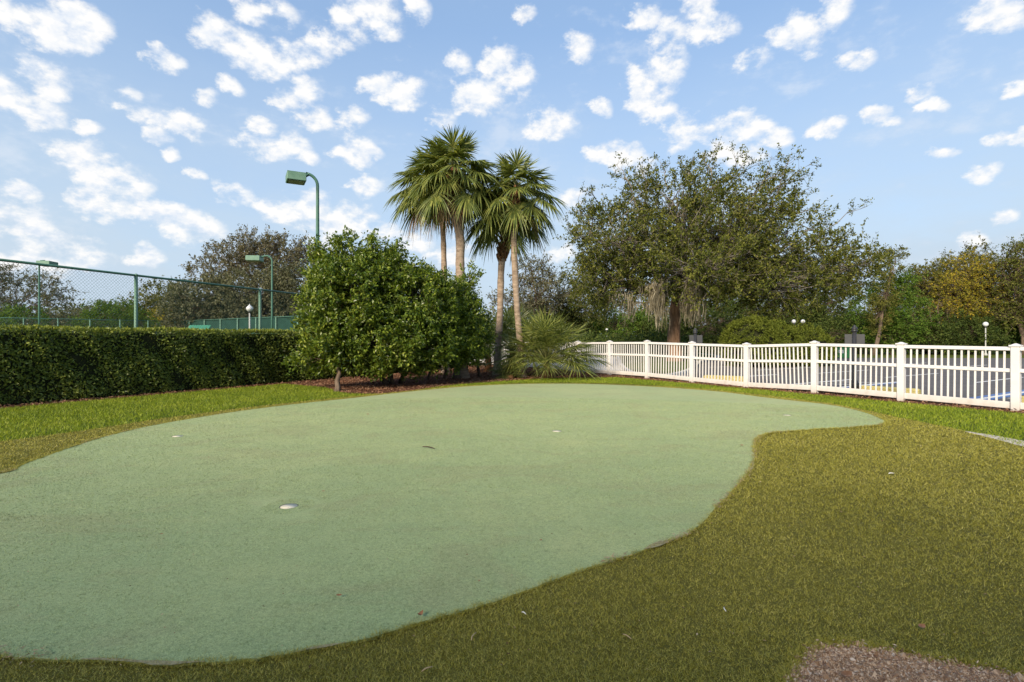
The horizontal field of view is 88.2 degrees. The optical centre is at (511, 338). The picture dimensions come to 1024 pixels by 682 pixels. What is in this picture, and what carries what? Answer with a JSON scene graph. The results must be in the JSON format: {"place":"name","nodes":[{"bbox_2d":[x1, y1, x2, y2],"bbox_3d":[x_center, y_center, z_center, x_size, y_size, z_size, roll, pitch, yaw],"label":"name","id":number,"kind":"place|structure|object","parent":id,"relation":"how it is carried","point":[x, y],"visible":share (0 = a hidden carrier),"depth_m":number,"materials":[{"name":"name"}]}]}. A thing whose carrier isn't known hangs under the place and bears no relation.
{"place":"outdoors","nodes":[
{"label":"outdoors","id":0,"kind":"place"},
{"bbox_2d":[188,325,209,328],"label":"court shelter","id":1,"kind":"object","parent":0,"point":[199,327],"visible":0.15,"depth_m":42.03,"materials":[{"name":"green metal"}]},
{"bbox_2d":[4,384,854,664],"bbox_3d":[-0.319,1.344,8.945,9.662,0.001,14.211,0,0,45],"label":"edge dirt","id":2,"kind":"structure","parent":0,"point":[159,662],"depth_m":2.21,"materials":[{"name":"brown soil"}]},
{"bbox_2d":[0,367,1023,669],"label":"lawn","id":3,"kind":"structure","parent":0,"point":[974,423],"depth_m":9.98,"materials":[{"name":"green plant"}]},
{"bbox_2d":[0,362,1023,413],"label":"mulch bed","id":4,"kind":"object","parent":3,"relation":"on","point":[871,398],"visible":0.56,"depth_m":15.20,"materials":[{"name":"brown wood"}]},
{"bbox_2d":[0,322,436,405],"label":"clipped hedge","id":5,"kind":"object","parent":4,"relation":"on","point":[50,363],"visible":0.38,"depth_m":12.62,"materials":[{"name":"green plant"}]},
{"bbox_2d":[285,170,318,265],"bbox_3d":[-7.502,-2.325,19.089,1.218,7.390,0.640,0,0,-28],"label":"court light","id":6,"kind":"object","parent":4,"relation":"on","point":[295,177],"visible":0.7,"depth_m":19.07,"materials":[{"name":"green metal"}]},
{"bbox_2d":[279,225,467,391],"bbox_3d":[-3.613,-0.823,14.786,5.348,4.586,3.245,0,0,-29],"label":"broadleaf bush","id":7,"kind":"object","parent":4,"relation":"on","point":[357,298],"visible":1,"depth_m":13.97,"materials":[{"name":"green plant"}]},
{"bbox_2d":[383,135,474,373],"bbox_3d":[-2.945,-3.012,20.154,3.683,8.874,3.932,0,0,0],"label":"cabbage palm","id":8,"kind":"object","parent":4,"relation":"on","point":[403,206],"visible":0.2,"depth_m":19.73,"materials":[{"name":"green plant"}]},
{"bbox_2d":[403,124,507,377],"bbox_3d":[-1.940,-2.886,17.998,3.730,8.626,3.938,0,0,0],"label":"cabbage palm","id":9,"kind":"object","parent":4,"relation":"on","point":[456,202],"visible":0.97,"depth_m":17.46,"materials":[{"name":"green plant"}]},
{"bbox_2d":[417,259,498,380],"bbox_3d":[-1.974,-0.543,16.796,2.850,4.018,3.864,0,0,22],"label":"broadleaf bush","id":10,"kind":"object","parent":4,"relation":"on","point":[472,329],"visible":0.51,"depth_m":16.39,"materials":[{"name":"green plant"}]},
{"bbox_2d":[449,311,527,372],"bbox_3d":[-1.076,0.195,21.326,4.414,2.697,4.296,0,0,0],"label":"palmetto","id":11,"kind":"object","parent":4,"relation":"on","point":[490,365],"visible":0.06,"depth_m":21.37,"materials":[{"name":"plant"}]},
{"bbox_2d":[464,175,550,374],"bbox_3d":[-0.265,-2.407,19.571,3.410,7.659,3.464,0,0,0],"label":"cabbage palm","id":12,"kind":"object","parent":4,"relation":"on","point":[504,247],"visible":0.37,"depth_m":19.47,"materials":[{"name":"green plant"}]},
{"bbox_2d":[487,360,527,379],"bbox_3d":[-0.072,1.202,17.881,1.422,1.100,1.704,0,0,35],"label":"palmetto","id":13,"kind":"object","parent":4,"relation":"on","point":[510,375],"visible":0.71,"depth_m":17.74,"materials":[{"name":"green plant"}]},
{"bbox_2d":[473,301,543,372],"bbox_3d":[0.130,-0.073,20.543,4.252,2.957,4.281,0,0,0],"label":"palmetto","id":14,"kind":"object","parent":4,"relation":"on","point":[508,320],"visible":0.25,"depth_m":20.16,"materials":[{"name":"green plant"}]},
{"bbox_2d":[469,146,567,377],"bbox_3d":[0.253,-2.551,18.478,3.648,7.953,3.626,0,0,0],"label":"cabbage palm","id":15,"kind":"object","parent":4,"relation":"on","point":[517,212],"visible":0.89,"depth_m":18.15,"materials":[{"name":"green plant"}]},
{"bbox_2d":[478,303,614,381],"bbox_3d":[1.188,0.191,18.265,4.948,2.725,4.052,0,0,0],"label":"palmetto","id":16,"kind":"object","parent":4,"relation":"on","point":[542,336],"visible":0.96,"depth_m":17.70,"materials":[{"name":"green plant"}]},
{"bbox_2d":[0,383,1023,681],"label":"artificial turf","id":17,"kind":"structure","parent":3,"relation":"on","point":[682,587],"depth_m":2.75,"materials":[{"name":"green plastic"}]},
{"bbox_2d":[279,503,297,508],"bbox_3d":[-1.790,1.350,4.235,0.145,0.009,0.145,0,0,0],"label":"putting cup","id":18,"kind":"object","parent":17,"relation":"on","point":[289,505],"visible":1,"depth_m":4.23,"materials":[{"name":"white plastic"}]},
{"bbox_2d":[0,384,885,665],"bbox_3d":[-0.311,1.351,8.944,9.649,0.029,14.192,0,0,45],"label":"putting green","id":19,"kind":"object","parent":17,"relation":"on","point":[570,392],"visible":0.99,"depth_m":4.06,"materials":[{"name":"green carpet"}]},
{"bbox_2d":[0,384,884,664],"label":"dry clippings","id":20,"kind":"object","parent":19,"relation":"on","point":[718,503],"visible":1,"depth_m":3.58,"materials":[{"name":"plant"}]},
{"bbox_2d":[0,383,888,669],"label":"edge fringe","id":21,"kind":"object","parent":19,"relation":"on","point":[388,631],"visible":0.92,"depth_m":2.73,"materials":[{"name":"green plastic"}]},
{"bbox_2d":[2,402,1019,681],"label":"leaf crumbs","id":22,"kind":"object","parent":19,"relation":"on","point":[568,530],"visible":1,"depth_m":3.00,"materials":[{"name":"brown plant"}]},
{"bbox_2d":[0,377,1023,445],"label":"grass","id":23,"kind":"structure","parent":3,"relation":"on","point":[35,410],"depth_m":10.36,"materials":[{"name":"green plant"}]},
{"bbox_2d":[785,640,1023,681],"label":"gravel","id":24,"kind":"structure","parent":3,"relation":"on","point":[1018,676],"depth_m":2.17,"materials":[{"name":"grey gravel"}]},
{"bbox_2d":[841,671,851,676],"bbox_3d":[1.338,1.343,2.112,0.060,0.010,0.031,0,12,-23],"label":"fallen leaf","id":25,"kind":"object","parent":24,"relation":"on","point":[846,673],"visible":1,"depth_m":2.12,"materials":[{"name":"brown plant"}]},
{"bbox_2d":[769,632,1023,681],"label":"gravel fringe","id":26,"kind":"object","parent":24,"relation":"on","point":[1006,668],"visible":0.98,"depth_m":2.25,"materials":[{"name":"gravel"}]},
{"bbox_2d":[782,639,1023,681],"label":"wood shreds","id":27,"kind":"object","parent":24,"relation":"on","point":[887,651],"visible":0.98,"depth_m":2.17,"materials":[{"name":"brown wood"}]},
{"bbox_2d":[965,431,1023,446],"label":"sand strip","id":28,"kind":"object","parent":3,"relation":"on","point":[1010,441],"visible":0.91,"depth_m":7.12,"materials":[{"name":"beige sand"}]},
{"bbox_2d":[0,0,1023,334],"label":"sky","id":29,"kind":"structure","parent":0,"point":[136,135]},
{"bbox_2d":[484,356,685,375],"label":"driveway","id":30,"kind":"structure","parent":0,"point":[617,368],"depth_m":26.34,"materials":[{"name":"concrete"}]},
{"bbox_2d":[620,352,714,373],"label":"grass island","id":31,"kind":"structure","parent":0,"point":[657,363],"depth_m":25.80,"materials":[{"name":"green plant"}]},
{"bbox_2d":[577,298,663,352],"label":"round shrub","id":32,"kind":"object","parent":31,"relation":"on","point":[616,326],"visible":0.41,"depth_m":47.41,"materials":[{"name":"green plant"}]},
{"bbox_2d":[689,328,701,376],"bbox_3d":[5.899,0.516,17.000,0.420,1.707,0.200,0,0,38],"label":"sign post","id":33,"kind":"object","parent":31,"relation":"on","point":[695,337],"visible":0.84,"depth_m":16.97,"materials":[{"name":"black metal"}]},
{"bbox_2d":[552,137,899,361],"bbox_3d":[11.752,-4.732,28.763,18.892,12.414,10.462,0,0,-14],"label":"live oak","id":34,"kind":"object","parent":31,"relation":"on","point":[700,254],"visible":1,"depth_m":26.87,"materials":[{"name":"green plant"}]},
{"bbox_2d":[501,343,1023,357],"bbox_3d":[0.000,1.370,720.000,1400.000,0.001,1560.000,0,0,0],"label":"ground","id":35,"kind":"structure","parent":0,"point":[993,354],"depth_m":43.10,"materials":[{"name":"green plant"}]},
{"bbox_2d":[0,301,50,329],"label":"round shrub","id":36,"kind":"object","parent":35,"relation":"on","point":[9,313],"visible":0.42,"depth_m":48.98,"materials":[{"name":"green plant"}]},
{"bbox_2d":[0,264,88,325],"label":"slender tree","id":37,"kind":"object","parent":35,"relation":"on","point":[52,292],"visible":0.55,"depth_m":59.74,"materials":[{"name":"green plant"}]},
{"bbox_2d":[36,260,57,324],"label":"court light","id":38,"kind":"object","parent":35,"relation":"on","point":[48,262],"visible":0.55,"depth_m":40.95,"materials":[{"name":"green metal"}]},
{"bbox_2d":[22,299,124,327],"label":"rounded tree","id":39,"kind":"object","parent":35,"relation":"on","point":[71,314],"visible":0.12,"depth_m":83.53,"materials":[{"name":"green plant"}]},
{"bbox_2d":[0,317,167,331],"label":"fence","id":40,"kind":"object","parent":35,"relation":"on","point":[119,324],"visible":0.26,"depth_m":46.76,"materials":[{"name":"green metal"}]},
{"bbox_2d":[64,297,160,327],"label":"round shrub","id":41,"kind":"object","parent":35,"relation":"on","point":[105,307],"visible":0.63,"depth_m":51.50,"materials":[{"name":"green plant"}]},
{"bbox_2d":[109,275,188,327],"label":"rounded tree","id":42,"kind":"object","parent":35,"relation":"on","point":[157,287],"visible":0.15,"depth_m":68.76,"materials":[{"name":"green plant"}]},
{"bbox_2d":[0,258,315,333],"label":"chain link fence","id":43,"kind":"object","parent":35,"relation":"on","point":[135,292],"visible":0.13,"depth_m":13.91,"materials":[{"name":"green metal"}]},
{"bbox_2d":[147,308,181,326],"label":"round shrub","id":44,"kind":"object","parent":35,"relation":"on","point":[158,315],"visible":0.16,"depth_m":59.80,"materials":[{"name":"green plant"}]},
{"bbox_2d":[147,255,309,327],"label":"rounded tree","id":45,"kind":"object","parent":35,"relation":"on","point":[291,283],"visible":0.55,"depth_m":49.28,"materials":[{"name":"green plant"}]},
{"bbox_2d":[175,316,306,333],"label":"screened fence","id":46,"kind":"object","parent":35,"relation":"on","point":[245,324],"visible":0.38,"depth_m":43.79,"materials":[{"name":"green fabric"}]},
{"bbox_2d":[246,304,252,327],"bbox_3d":[-14.909,-0.294,30.000,0.380,3.329,0.370,0,0,0],"label":"lamp post","id":47,"kind":"object","parent":35,"relation":"on","point":[248,308],"visible":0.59,"depth_m":29.93,"materials":[{"name":"white metal"}]},
{"bbox_2d":[175,223,324,311],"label":"slender tree","id":48,"kind":"object","parent":35,"relation":"on","point":[268,245],"visible":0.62,"depth_m":54.90,"materials":[{"name":"green plant"}]},
{"bbox_2d":[245,255,272,329],"bbox_3d":[-18.012,-2.308,37.896,1.812,7.355,0.950,0,0,-8],"label":"court light","id":49,"kind":"object","parent":35,"relation":"on","point":[253,258],"visible":0.76,"depth_m":37.94,"materials":[{"name":"green metal"}]},
{"bbox_2d":[0,297,1019,343],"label":"woods","id":50,"kind":"object","parent":35,"relation":"on","point":[292,314],"visible":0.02,"depth_m":104.17,"materials":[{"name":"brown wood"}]},
{"bbox_2d":[486,247,573,328],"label":"slender tree","id":51,"kind":"object","parent":35,"relation":"on","point":[541,284],"visible":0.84,"depth_m":41.63,"materials":[{"name":"green plant"}]},
{"bbox_2d":[522,264,614,341],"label":"rounded tree","id":52,"kind":"object","parent":35,"relation":"on","point":[574,315],"visible":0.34,"depth_m":45.22,"materials":[{"name":"green plant"}]},
{"bbox_2d":[493,324,702,357],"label":"undergrowth","id":53,"kind":"object","parent":35,"relation":"on","point":[634,337],"visible":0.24,"depth_m":37.83,"materials":[{"name":"green plant"}]},
{"bbox_2d":[617,351,719,375],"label":"kerb","id":54,"kind":"structure","parent":35,"relation":"on","point":[618,358],"depth_m":22.35,"materials":[{"name":"concrete"}]},
{"bbox_2d":[631,297,776,352],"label":"round shrub","id":55,"kind":"object","parent":35,"relation":"on","point":[714,329],"visible":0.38,"depth_m":45.44,"materials":[{"name":"green plant"}]},
{"bbox_2d":[587,262,865,342],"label":"tree","id":56,"kind":"object","parent":35,"relation":"on","point":[816,317],"visible":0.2,"depth_m":51.05,"materials":[{"name":"green plant"}]},
{"bbox_2d":[480,340,1023,410],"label":"picket fence","id":57,"kind":"object","parent":35,"relation":"on","point":[1015,370],"visible":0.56,"depth_m":12.73,"materials":[{"name":"white plastic"}]},
{"bbox_2d":[507,305,1011,351],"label":"undergrowth","id":58,"kind":"object","parent":35,"relation":"on","point":[908,349],"visible":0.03,"depth_m":55.55,"materials":[{"name":"green plant"}]},
{"bbox_2d":[792,319,804,326],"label":"lamp post","id":59,"kind":"object","parent":35,"relation":"on","point":[793,321],"visible":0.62,"depth_m":43.92,"materials":[{"name":"white glass"}]},
{"bbox_2d":[617,358,1023,401],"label":"parking lot","id":60,"kind":"structure","parent":35,"relation":"on","point":[978,380],"depth_m":19.33,"materials":[{"name":"grey asphalt"}]},
{"bbox_2d":[704,375,742,381],"bbox_3d":[6.652,1.269,16.596,1.182,0.190,0.180,0,0,31],"label":"wheel stop","id":61,"kind":"object","parent":60,"relation":"on","point":[725,377],"visible":0.41,"depth_m":16.49,"materials":[{"name":"yellow concrete"}]},
{"bbox_2d":[845,325,864,388],"bbox_3d":[8.495,0.519,13.100,0.420,1.703,0.200,0,0,38],"label":"sign post","id":62,"kind":"object","parent":60,"relation":"on","point":[854,337],"visible":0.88,"depth_m":13.07,"materials":[{"name":"black metal"}]},
{"bbox_2d":[729,361,1023,398],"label":"parking markings","id":63,"kind":"object","parent":60,"relation":"on","point":[907,375],"visible":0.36,"depth_m":16.23,"materials":[{"name":"white paint"}]},
{"bbox_2d":[861,385,920,393],"bbox_3d":[9.081,1.269,12.710,0.180,0.190,1.218,0,0,-36],"label":"wheel stop","id":64,"kind":"object","parent":60,"relation":"on","point":[889,389],"visible":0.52,"depth_m":12.64,"materials":[{"name":"yellow concrete"}]},
{"bbox_2d":[843,382,1023,399],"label":"blue parking markings","id":65,"kind":"object","parent":60,"relation":"on","point":[973,397],"visible":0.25,"depth_m":12.55,"materials":[{"name":"paint"}]},
{"bbox_2d":[837,347,849,357],"bbox_3d":[22.817,0.966,37.000,1.460,0.808,0.960,0,0,17],"label":"utility cabinet","id":66,"kind":"object","parent":35,"relation":"on","point":[843,352],"visible":0.16,"depth_m":36.50,"materials":[{"name":"green metal"}]},
{"bbox_2d":[861,244,910,355],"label":"vine snag","id":67,"kind":"object","parent":35,"relation":"on","point":[883,302],"visible":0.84,"depth_m":41.86,"materials":[{"name":"green plant"}]},
{"bbox_2d":[843,261,943,354],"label":"rounded tree","id":68,"kind":"object","parent":35,"relation":"on","point":[899,323],"visible":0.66,"depth_m":43.15,"materials":[{"name":"green plant"}]},
{"bbox_2d":[808,302,1020,354],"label":"round shrub","id":69,"kind":"object","parent":35,"relation":"on","point":[952,332],"visible":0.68,"depth_m":43.45,"materials":[{"name":"green plant"}]},
{"bbox_2d":[895,254,967,352],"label":"rounded tree","id":70,"kind":"object","parent":35,"relation":"on","point":[924,282],"visible":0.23,"depth_m":47.20,"materials":[{"name":"green plant"}]},
{"bbox_2d":[919,298,956,354],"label":"bare brush","id":71,"kind":"object","parent":35,"relation":"on","point":[939,322],"visible":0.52,"depth_m":44.29,"materials":[{"name":"brown plant"}]},
{"bbox_2d":[929,232,1002,279],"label":"slender tree","id":72,"kind":"object","parent":35,"relation":"on","point":[968,247],"visible":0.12,"depth_m":51.72,"materials":[{"name":"green plant"}]},
{"bbox_2d":[921,247,1022,353],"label":"rounded tree","id":73,"kind":"object","parent":35,"relation":"on","point":[972,297],"visible":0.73,"depth_m":44.33,"materials":[{"name":"yellow plant"}]},
{"bbox_2d":[982,322,988,355],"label":"lamp post","id":74,"kind":"object","parent":35,"relation":"on","point":[984,324],"visible":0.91,"depth_m":41.46,"materials":[{"name":"white metal"}]},
{"bbox_2d":[968,296,1023,352],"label":"round shrub","id":75,"kind":"object","parent":35,"relation":"on","point":[1017,339],"visible":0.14,"depth_m":44.59,"materials":[{"name":"green plant"}]},
{"bbox_2d":[974,234,1023,354],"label":"slender tree","id":76,"kind":"object","parent":35,"relation":"on","point":[1015,262],"visible":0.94,"depth_m":42.87,"materials":[{"name":"green plant"}]},
{"label":"red mulch island","id":77,"kind":"structure","parent":0,"visible":0},
{"bbox_2d":[717,312,803,366],"bbox_3d":[11.998,0.144,25.571,4.060,2.790,3.516,0,0,0],"label":"clipped shrub","id":78,"kind":"object","parent":77,"relation":"on","point":[755,330],"visible":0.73,"depth_m":24.72,"materials":[{"name":"green plant"}]},
{"bbox_2d":[783,320,838,366],"bbox_3d":[14.633,0.347,26.525,3.034,2.566,3.037,0,0,0],"label":"clipped shrub","id":79,"kind":"object","parent":77,"relation":"on","point":[807,332],"visible":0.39,"depth_m":25.65,"materials":[{"name":"green plant"}]}
]}

